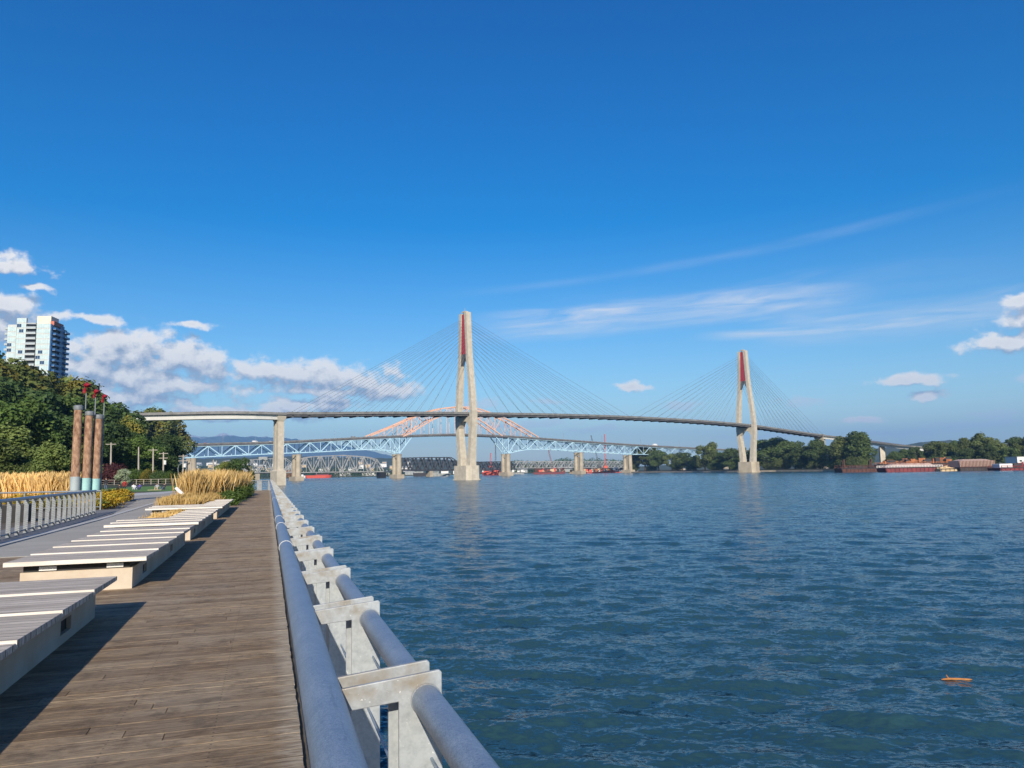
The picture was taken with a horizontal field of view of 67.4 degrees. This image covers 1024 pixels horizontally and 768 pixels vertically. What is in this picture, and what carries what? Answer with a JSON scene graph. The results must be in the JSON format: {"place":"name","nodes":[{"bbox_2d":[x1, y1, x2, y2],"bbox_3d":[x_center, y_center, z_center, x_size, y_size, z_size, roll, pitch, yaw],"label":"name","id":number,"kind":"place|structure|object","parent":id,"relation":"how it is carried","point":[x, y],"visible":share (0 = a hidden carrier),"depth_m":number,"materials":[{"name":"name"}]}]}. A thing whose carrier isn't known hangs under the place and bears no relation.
{"place":"outdoors","nodes":[
{"label":"outdoors","id":0,"kind":"place"},
{"bbox_2d":[1,504,36,522],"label":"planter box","id":1,"kind":"object","parent":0,"point":[4,512],"visible":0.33,"depth_m":30.36,"materials":[{"name":"concrete"}]},
{"bbox_2d":[0,470,80,498],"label":"straw grass","id":2,"kind":"structure","parent":0,"point":[35,481],"depth_m":59.23,"materials":[{"name":"plant"}]},
{"bbox_2d":[0,501,135,542],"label":"side paving","id":3,"kind":"structure","parent":0,"point":[102,512],"depth_m":28.54,"materials":[{"name":"concrete"}]},
{"bbox_2d":[0,490,96,537],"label":"railing","id":4,"kind":"object","parent":3,"relation":"on","point":[83,504],"visible":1,"depth_m":26.28,"materials":[{"name":"metal"}]},
{"bbox_2d":[0,492,176,557],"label":"plaza paving","id":5,"kind":"structure","parent":0,"point":[25,548],"depth_m":22.87,"materials":[{"name":"concrete"}]},
{"bbox_2d":[139,508,185,517],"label":"straw grass","id":6,"kind":"structure","parent":5,"relation":"on","point":[165,514],"depth_m":25.77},
{"bbox_2d":[153,492,224,505],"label":"straw grass","id":7,"kind":"structure","parent":5,"relation":"on","point":[189,498],"depth_m":34.92,"materials":[{"name":"plant"}]},
{"bbox_2d":[171,467,253,498],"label":"straw grass","id":8,"kind":"structure","parent":5,"relation":"on","point":[199,481],"depth_m":45.62,"materials":[{"name":"plant"}]},
{"bbox_2d":[101,480,175,487],"bbox_3d":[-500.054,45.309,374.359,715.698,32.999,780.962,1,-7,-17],"label":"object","id":9,"kind":"structure","parent":0,"point":[112,485],"depth_m":155.01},
{"bbox_2d":[0,437,25,473],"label":"tree","id":10,"kind":"object","parent":9,"relation":"on","point":[7,451],"visible":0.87,"depth_m":121.41,"materials":[{"name":"green plant"}]},
{"bbox_2d":[0,422,38,473],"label":"tree","id":11,"kind":"object","parent":9,"relation":"on","point":[17,436],"visible":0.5,"depth_m":127.16,"materials":[{"name":"green plant"}]},
{"bbox_2d":[9,461,33,473],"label":"tree","id":12,"kind":"object","parent":9,"relation":"on","point":[24,468],"visible":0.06,"depth_m":119.68,"materials":[{"name":"green plant"}]},
{"bbox_2d":[0,361,54,393],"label":"tree","id":13,"kind":"object","parent":9,"relation":"on","point":[9,370],"visible":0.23,"depth_m":270.97,"materials":[{"name":"green plant"}]},
{"bbox_2d":[0,376,57,410],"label":"tree","id":14,"kind":"object","parent":9,"relation":"on","point":[14,390],"visible":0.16,"depth_m":214.84,"materials":[{"name":"green plant"}]},
{"bbox_2d":[0,357,66,396],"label":"tree","id":15,"kind":"object","parent":9,"relation":"on","point":[47,379],"visible":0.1,"depth_m":285.76,"materials":[{"name":"green plant"}]},
{"bbox_2d":[0,397,67,469],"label":"tree","id":16,"kind":"object","parent":9,"relation":"on","point":[20,412],"visible":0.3,"depth_m":164.71,"materials":[{"name":"green plant"}]},
{"bbox_2d":[4,316,69,383],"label":"apartment tower","id":17,"kind":"structure","parent":9,"relation":"on","point":[43,343],"depth_m":435.15,"materials":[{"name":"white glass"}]},
{"bbox_2d":[6,408,83,467],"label":"tree","id":18,"kind":"object","parent":9,"relation":"on","point":[56,415],"visible":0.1,"depth_m":173.03,"materials":[{"name":"green plant"}]},
{"bbox_2d":[27,440,71,473],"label":"tree","id":19,"kind":"object","parent":9,"relation":"on","point":[48,456],"visible":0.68,"depth_m":116.64,"materials":[{"name":"green plant"}]},
{"bbox_2d":[10,388,88,417],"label":"tree","id":20,"kind":"object","parent":9,"relation":"on","point":[59,407],"visible":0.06,"depth_m":224.16,"materials":[{"name":"green plant"}]},
{"bbox_2d":[31,415,104,457],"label":"tree","id":21,"kind":"object","parent":9,"relation":"on","point":[68,439],"visible":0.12,"depth_m":173.75,"materials":[{"name":"green plant"}]},
{"bbox_2d":[51,374,90,395],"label":"tree","id":22,"kind":"object","parent":9,"relation":"on","point":[65,379],"visible":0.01,"depth_m":293.90,"materials":[{"name":"green plant"}]},
{"bbox_2d":[59,376,109,399],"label":"tree","id":23,"kind":"object","parent":9,"relation":"on","point":[74,387],"visible":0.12,"depth_m":288.44,"materials":[{"name":"green plant"}]},
{"bbox_2d":[52,393,121,420],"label":"tree","id":24,"kind":"object","parent":9,"relation":"on","point":[77,400],"visible":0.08,"depth_m":232.98,"materials":[{"name":"green plant"}]},
{"bbox_2d":[65,420,132,470],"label":"tree","id":25,"kind":"object","parent":9,"relation":"on","point":[117,447],"visible":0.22,"depth_m":183.93,"materials":[{"name":"green plant"}]},
{"bbox_2d":[82,407,148,436],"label":"tree","id":26,"kind":"object","parent":9,"relation":"on","point":[113,416],"visible":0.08,"depth_m":235.79,"materials":[{"name":"green plant"}]},
{"bbox_2d":[102,463,128,483],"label":"shrub","id":27,"kind":"object","parent":9,"relation":"on","point":[113,469],"visible":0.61,"depth_m":157.70,"materials":[{"name":"purple plant"}]},
{"bbox_2d":[87,396,146,431],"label":"tree","id":28,"kind":"object","parent":9,"relation":"on","point":[123,410],"visible":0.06,"depth_m":248.43,"materials":[{"name":"green plant"}]},
{"bbox_2d":[102,421,139,469],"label":"tree","id":29,"kind":"object","parent":9,"relation":"on","point":[121,430],"visible":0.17,"depth_m":197.66,"materials":[{"name":"green plant"}]},
{"bbox_2d":[114,468,131,483],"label":"tree","id":30,"kind":"object","parent":9,"relation":"on","point":[120,474],"visible":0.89,"depth_m":148.53,"materials":[{"name":"green plant"}]},
{"bbox_2d":[115,415,145,458],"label":"tree","id":31,"kind":"object","parent":9,"relation":"on","point":[133,425],"visible":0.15,"depth_m":229.25,"materials":[{"name":"green plant"}]},
{"bbox_2d":[122,468,145,482],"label":"tree","id":32,"kind":"object","parent":9,"relation":"on","point":[135,474],"visible":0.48,"depth_m":168.66,"materials":[{"name":"green plant"}]},
{"bbox_2d":[112,435,165,471],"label":"tree","id":33,"kind":"object","parent":9,"relation":"on","point":[146,447],"visible":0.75,"depth_m":196.76,"materials":[{"name":"green plant"}]},
{"bbox_2d":[139,468,154,482],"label":"tree","id":34,"kind":"object","parent":9,"relation":"on","point":[145,474],"visible":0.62,"depth_m":168.22,"materials":[{"name":"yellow plant"}]},
{"bbox_2d":[133,409,177,436],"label":"tree","id":35,"kind":"object","parent":9,"relation":"on","point":[150,426],"visible":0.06,"depth_m":554.31,"materials":[{"name":"green plant"}]},
{"bbox_2d":[149,470,165,482],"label":"tree","id":36,"kind":"object","parent":9,"relation":"on","point":[156,476],"visible":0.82,"depth_m":165.63,"materials":[{"name":"green plant"}]},
{"bbox_2d":[143,443,179,471],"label":"tree","id":37,"kind":"object","parent":9,"relation":"on","point":[171,461],"visible":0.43,"depth_m":212.68,"materials":[{"name":"green plant"}]},
{"bbox_2d":[148,435,184,471],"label":"tree","id":38,"kind":"object","parent":9,"relation":"on","point":[168,440],"visible":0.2,"depth_m":244.78,"materials":[{"name":"green plant"}]},
{"bbox_2d":[161,470,177,483],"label":"tree","id":39,"kind":"object","parent":9,"relation":"on","point":[168,475],"visible":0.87,"depth_m":164.18,"materials":[{"name":"green plant"}]},
{"bbox_2d":[143,405,198,455],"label":"tree","id":40,"kind":"object","parent":9,"relation":"on","point":[185,437],"visible":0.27,"depth_m":561.88,"materials":[{"name":"green plant"}]},
{"bbox_2d":[165,432,186,474],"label":"tree","id":41,"kind":"object","parent":9,"relation":"on","point":[177,440],"visible":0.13,"depth_m":251.47,"materials":[{"name":"green plant"}]},
{"bbox_2d":[101,486,176,491],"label":"lawn","id":42,"kind":"structure","parent":0,"point":[151,488],"depth_m":114.25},
{"bbox_2d":[1,490,309,767],"bbox_3d":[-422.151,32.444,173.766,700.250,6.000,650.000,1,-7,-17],"label":"ground","id":43,"kind":"structure","parent":0,"point":[302,736],"depth_m":7.53,"materials":[{"name":"concrete"}]},
{"bbox_2d":[0,494,56,509],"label":"flowering shrub","id":44,"kind":"object","parent":43,"relation":"on","point":[37,502],"visible":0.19,"depth_m":41.40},
{"bbox_2d":[0,490,101,510],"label":"railing","id":45,"kind":"object","parent":43,"relation":"on","point":[49,492],"visible":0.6,"depth_m":39.30,"materials":[{"name":"grey metal"}]},
{"bbox_2d":[0,502,157,546],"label":"kerb","id":46,"kind":"structure","parent":43,"relation":"on","point":[42,534],"depth_m":24.82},
{"bbox_2d":[69,382,90,490],"bbox_3d":[-28.267,3.809,50.239,0.615,8.003,1.193,-2,-6,5],"label":"piling","id":47,"kind":"object","parent":43,"relation":"on","point":[75,479],"visible":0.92,"depth_m":49.75,"materials":[{"name":"brown wood"}]},
{"bbox_2d":[80,389,99,493],"bbox_3d":[-27.838,4.061,50.789,0.653,7.617,1.189,-3,-7,20],"label":"piling","id":48,"kind":"object","parent":43,"relation":"on","point":[85,483],"visible":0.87,"depth_m":50.32,"materials":[{"name":"brown wood"}]},
{"bbox_2d":[71,492,125,508],"bbox_3d":[-22.653,6.346,41.916,2.614,0.877,5.054,4,-8,-40],"label":"flowering shrub","id":49,"kind":"object","parent":43,"relation":"on","point":[107,501],"visible":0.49,"depth_m":40.95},
{"bbox_2d":[91,394,107,492],"bbox_3d":[-27.542,4.262,51.358,0.672,7.335,1.167,-3,-7,18],"label":"piling","id":50,"kind":"object","parent":43,"relation":"on","point":[96,469],"visible":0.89,"depth_m":50.95,"materials":[{"name":"brown wood"}]},
{"bbox_2d":[101,488,134,500],"bbox_3d":[-27.903,7.778,54.015,4.859,0.951,2.155,-7,-9,44],"label":"flowering shrub","id":51,"kind":"object","parent":43,"relation":"on","point":[127,491],"visible":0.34,"depth_m":53.46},
{"bbox_2d":[0,490,303,767],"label":"boardwalk","id":52,"kind":"structure","parent":43,"relation":"on","point":[180,657],"depth_m":6.26,"materials":[{"name":"wood"}]},
{"bbox_2d":[0,576,116,693],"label":"bench platform","id":53,"kind":"structure","parent":52,"relation":"on","point":[40,620],"depth_m":7.07,"materials":[{"name":"wood"}]},
{"bbox_2d":[3,525,194,589],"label":"bench platform","id":54,"kind":"structure","parent":52,"relation":"on","point":[130,557],"depth_m":11.90,"materials":[{"name":"wood"}]},
{"bbox_2d":[104,508,219,539],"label":"bench platform","id":55,"kind":"structure","parent":52,"relation":"on","point":[200,519],"depth_m":20.88,"materials":[{"name":"wood"}]},
{"bbox_2d":[145,499,233,518],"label":"bench platform","id":56,"kind":"structure","parent":52,"relation":"on","point":[223,505],"depth_m":30.38,"materials":[{"name":"wood"}]},
{"bbox_2d":[217,490,242,505],"bbox_3d":[-16.387,6.527,44.318,1.829,0.819,5.600,1,-7,-17],"label":"shrub","id":57,"kind":"object","parent":52,"relation":"on","point":[231,494],"visible":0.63,"depth_m":42.38,"materials":[{"name":"green plant"}]},
{"bbox_2d":[229,485,249,499],"bbox_3d":[-17.866,7.031,49.517,1.729,1.042,5.066,1,-7,-22],"label":"shrub","id":58,"kind":"object","parent":52,"relation":"on","point":[242,490],"visible":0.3,"depth_m":47.78,"materials":[{"name":"green plant"}]},
{"bbox_2d":[226,457,255,482],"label":"tree","id":59,"kind":"object","parent":43,"relation":"on","point":[238,465],"visible":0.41,"depth_m":187.93,"materials":[{"name":"green plant"}]},
{"bbox_2d":[272,503,310,767],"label":"quay edge","id":60,"kind":"object","parent":43,"relation":"attached to","point":[296,669],"depth_m":6.61,"materials":[{"name":"concrete"}]},
{"bbox_2d":[269,480,499,767],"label":"railing","id":61,"kind":"object","parent":60,"relation":"attached to","point":[344,638],"visible":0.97,"depth_m":1.95,"materials":[{"name":"metal"}]},
{"bbox_2d":[184,433,391,458],"bbox_3d":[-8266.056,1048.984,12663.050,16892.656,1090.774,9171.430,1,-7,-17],"label":"mountains","id":62,"kind":"structure","parent":0,"point":[222,438],"depth_m":11852.32,"materials":[{"name":"blue"}]},
{"bbox_2d":[179,456,573,476],"bbox_3d":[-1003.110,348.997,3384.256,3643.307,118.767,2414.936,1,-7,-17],"label":"hills","id":63,"kind":"structure","parent":0,"point":[312,460],"depth_m":3055.27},
{"bbox_2d":[260,470,637,478],"bbox_3d":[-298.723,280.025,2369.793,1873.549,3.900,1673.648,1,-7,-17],"label":"shore","id":64,"kind":"structure","parent":0,"point":[386,475],"depth_m":1552.60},
{"bbox_2d":[181,464,404,477],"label":"woodland","id":65,"kind":"object","parent":64,"relation":"on","point":[332,474],"visible":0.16,"depth_m":1570.06,"materials":[{"name":"green plant"}]},
{"bbox_2d":[511,458,622,471],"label":"woodland","id":66,"kind":"object","parent":64,"relation":"on","point":[533,469],"visible":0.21,"depth_m":1732.68,"materials":[{"name":"green plant"}]},
{"bbox_2d":[0,0,1023,466],"label":"sky","id":67,"kind":"structure","parent":0,"point":[220,205],"materials":[{"name":"blue"}]},
{"bbox_2d":[253,470,1023,767],"bbox_3d":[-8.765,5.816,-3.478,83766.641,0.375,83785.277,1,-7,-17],"label":"river","id":68,"kind":"structure","parent":0,"point":[819,619],"depth_m":32.98,"materials":[{"name":"liquid"}]},
{"bbox_2d":[223,455,622,479],"bbox_3d":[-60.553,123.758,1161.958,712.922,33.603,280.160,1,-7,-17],"label":"railway bridge","id":69,"kind":"structure","parent":68,"relation":"on","point":[428,463],"depth_m":1101.79,"materials":[{"name":"metal"}]},
{"bbox_2d":[185,406,758,480],"bbox_3d":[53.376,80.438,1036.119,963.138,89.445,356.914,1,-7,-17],"label":"truss bridge","id":70,"kind":"structure","parent":68,"relation":"on","point":[397,466],"depth_m":916.36,"materials":[{"name":"blue metal"}]},
{"bbox_2d":[136,311,926,484],"bbox_3d":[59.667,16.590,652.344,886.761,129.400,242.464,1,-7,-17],"label":"cable stayed bridge","id":71,"kind":"structure","parent":68,"relation":"on","point":[466,468],"depth_m":563.16,"materials":[{"name":"concrete"}]},
{"bbox_2d":[533,468,565,473],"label":"barge","id":72,"kind":"object","parent":68,"relation":"on","point":[546,471],"visible":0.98,"depth_m":1226.99},
{"bbox_2d":[586,467,621,472],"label":"barge","id":73,"kind":"object","parent":68,"relation":"on","point":[615,470],"visible":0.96,"depth_m":1187.42,"materials":[{"name":"red paint"}]},
{"bbox_2d":[834,459,881,472],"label":"barge","id":74,"kind":"object","parent":68,"relation":"on","point":[853,468],"visible":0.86,"depth_m":579.66},
{"bbox_2d":[876,463,942,471],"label":"barge","id":75,"kind":"object","parent":68,"relation":"on","point":[912,467],"visible":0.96,"depth_m":540.78,"materials":[{"name":"red paint"}]},
{"bbox_2d":[874,457,951,466],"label":"barge","id":76,"kind":"object","parent":68,"relation":"on","point":[940,461],"visible":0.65,"depth_m":583.34},
{"bbox_2d":[948,459,994,470],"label":"barge","id":77,"kind":"object","parent":68,"relation":"on","point":[972,464],"visible":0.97,"depth_m":530.73},
{"bbox_2d":[987,462,1023,470],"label":"barge","id":78,"kind":"object","parent":68,"relation":"on","point":[1008,466],"visible":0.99,"depth_m":511.97,"materials":[{"name":"white paint"}]},
{"bbox_2d":[631,470,833,472],"bbox_3d":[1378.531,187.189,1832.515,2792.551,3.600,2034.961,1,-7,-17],"label":"bank","id":79,"kind":"structure","parent":0,"point":[728,471],"depth_m":860.50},
{"bbox_2d":[610,440,986,469],"bbox_3d":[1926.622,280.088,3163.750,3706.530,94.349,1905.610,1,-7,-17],"label":"hills","id":80,"kind":"structure","parent":0,"point":[888,450],"depth_m":2755.21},
{"bbox_2d":[638,463,1003,471],"bbox_3d":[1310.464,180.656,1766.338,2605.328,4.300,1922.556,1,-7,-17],"label":"bank grass","id":81,"kind":"structure","parent":0,"point":[707,469],"depth_m":938.96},
{"bbox_2d":[631,447,655,470],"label":"tree","id":82,"kind":"object","parent":81,"relation":"on","point":[644,459],"visible":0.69,"depth_m":1149.21,"materials":[{"name":"green plant"}]},
{"bbox_2d":[647,450,667,470],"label":"tree","id":83,"kind":"object","parent":81,"relation":"on","point":[657,456],"visible":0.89,"depth_m":1083.47,"materials":[{"name":"green plant"}]},
{"bbox_2d":[662,453,681,470],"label":"tree","id":84,"kind":"object","parent":81,"relation":"on","point":[668,457],"visible":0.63,"depth_m":1061.51,"materials":[{"name":"green plant"}]},
{"bbox_2d":[671,452,691,469],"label":"tree","id":85,"kind":"object","parent":81,"relation":"on","point":[682,461],"visible":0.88,"depth_m":1021.09,"materials":[{"name":"green plant"}]},
{"bbox_2d":[691,445,717,469],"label":"tree","id":86,"kind":"object","parent":81,"relation":"on","point":[698,461],"visible":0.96,"depth_m":955.48,"materials":[{"name":"green plant"}]},
{"bbox_2d":[706,461,723,469],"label":"tree","id":87,"kind":"object","parent":81,"relation":"on","point":[713,466],"visible":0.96,"depth_m":929.90,"materials":[{"name":"green plant"}]},
{"bbox_2d":[716,448,739,469],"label":"tree","id":88,"kind":"object","parent":81,"relation":"on","point":[727,454],"visible":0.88,"depth_m":897.40,"materials":[{"name":"green plant"}]},
{"bbox_2d":[746,439,782,468],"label":"tree","id":89,"kind":"object","parent":81,"relation":"on","point":[763,445],"visible":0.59,"depth_m":833.88,"materials":[{"name":"green plant"}]},
{"bbox_2d":[769,458,792,468],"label":"tree","id":90,"kind":"object","parent":81,"relation":"on","point":[778,463],"visible":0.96,"depth_m":819.68,"materials":[{"name":"green plant"}]},
{"bbox_2d":[767,438,795,464],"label":"tree","id":91,"kind":"object","parent":81,"relation":"on","point":[777,445],"visible":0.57,"depth_m":822.54,"materials":[{"name":"green plant"}]},
{"bbox_2d":[779,441,804,468],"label":"tree","id":92,"kind":"object","parent":81,"relation":"on","point":[786,455],"visible":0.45,"depth_m":818.61,"materials":[{"name":"green plant"}]},
{"bbox_2d":[789,459,807,468],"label":"tree","id":93,"kind":"object","parent":81,"relation":"on","point":[800,464],"visible":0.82,"depth_m":788.40,"materials":[{"name":"green plant"}]},
{"bbox_2d":[789,446,812,461],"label":"tree","id":94,"kind":"object","parent":81,"relation":"on","point":[797,454],"visible":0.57,"depth_m":788.83,"materials":[{"name":"green plant"}]},
{"bbox_2d":[801,439,830,464],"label":"tree","id":95,"kind":"object","parent":81,"relation":"on","point":[816,445],"visible":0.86,"depth_m":766.27,"materials":[{"name":"green plant"}]},
{"bbox_2d":[826,435,849,467],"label":"tree","id":96,"kind":"object","parent":81,"relation":"on","point":[836,445],"visible":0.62,"depth_m":722.49,"materials":[{"name":"green plant"}]},
{"bbox_2d":[841,431,870,463],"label":"tree","id":97,"kind":"object","parent":81,"relation":"on","point":[853,454],"visible":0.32,"depth_m":710.88,"materials":[{"name":"green plant"}]},
{"bbox_2d":[846,456,868,465],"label":"tree","id":98,"kind":"object","parent":81,"relation":"on","point":[850,462],"visible":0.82,"depth_m":694.57,"materials":[{"name":"green plant"}]},
{"bbox_2d":[845,431,878,465],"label":"tree","id":99,"kind":"object","parent":81,"relation":"on","point":[858,440],"visible":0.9,"depth_m":699.32,"materials":[{"name":"green plant"}]},
{"bbox_2d":[907,446,925,459],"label":"tree","id":100,"kind":"object","parent":81,"relation":"on","point":[913,451],"visible":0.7,"depth_m":714.97,"materials":[{"name":"green plant"}]},
{"bbox_2d":[922,441,948,457],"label":"tree","id":101,"kind":"object","parent":81,"relation":"on","point":[927,453],"visible":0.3,"depth_m":719.96,"materials":[{"name":"green plant"}]},
{"bbox_2d":[928,441,956,458],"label":"tree","id":102,"kind":"object","parent":81,"relation":"on","point":[941,448],"visible":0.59,"depth_m":699.12,"materials":[{"name":"green plant"}]},
{"bbox_2d":[953,437,974,458],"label":"tree","id":103,"kind":"object","parent":81,"relation":"on","point":[962,443],"visible":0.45,"depth_m":672.81,"materials":[{"name":"green plant"}]},
{"bbox_2d":[957,448,977,458],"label":"tree","id":104,"kind":"object","parent":81,"relation":"on","point":[966,453],"visible":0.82,"depth_m":638.73,"materials":[{"name":"green plant"}]},
{"bbox_2d":[976,444,1000,459],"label":"tree","id":105,"kind":"object","parent":81,"relation":"on","point":[986,449],"visible":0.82,"depth_m":628.48,"materials":[{"name":"green plant"}]},
{"bbox_2d":[970,436,1008,458],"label":"tree","id":106,"kind":"object","parent":81,"relation":"on","point":[980,442],"visible":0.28,"depth_m":663.73,"materials":[{"name":"green plant"}]},
{"bbox_2d":[983,441,1008,463],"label":"tree","id":107,"kind":"object","parent":81,"relation":"on","point":[998,446],"visible":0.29,"depth_m":649.70,"materials":[{"name":"green plant"}]},
{"bbox_2d":[998,447,1022,463],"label":"tree","id":108,"kind":"object","parent":81,"relation":"on","point":[1011,451],"visible":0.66,"depth_m":618.83,"materials":[{"name":"green plant"}]},
{"bbox_2d":[1005,456,1023,463],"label":"shed","id":109,"kind":"structure","parent":81,"relation":"on","point":[1016,459],"depth_m":567.64,"materials":[{"name":"white paint"}]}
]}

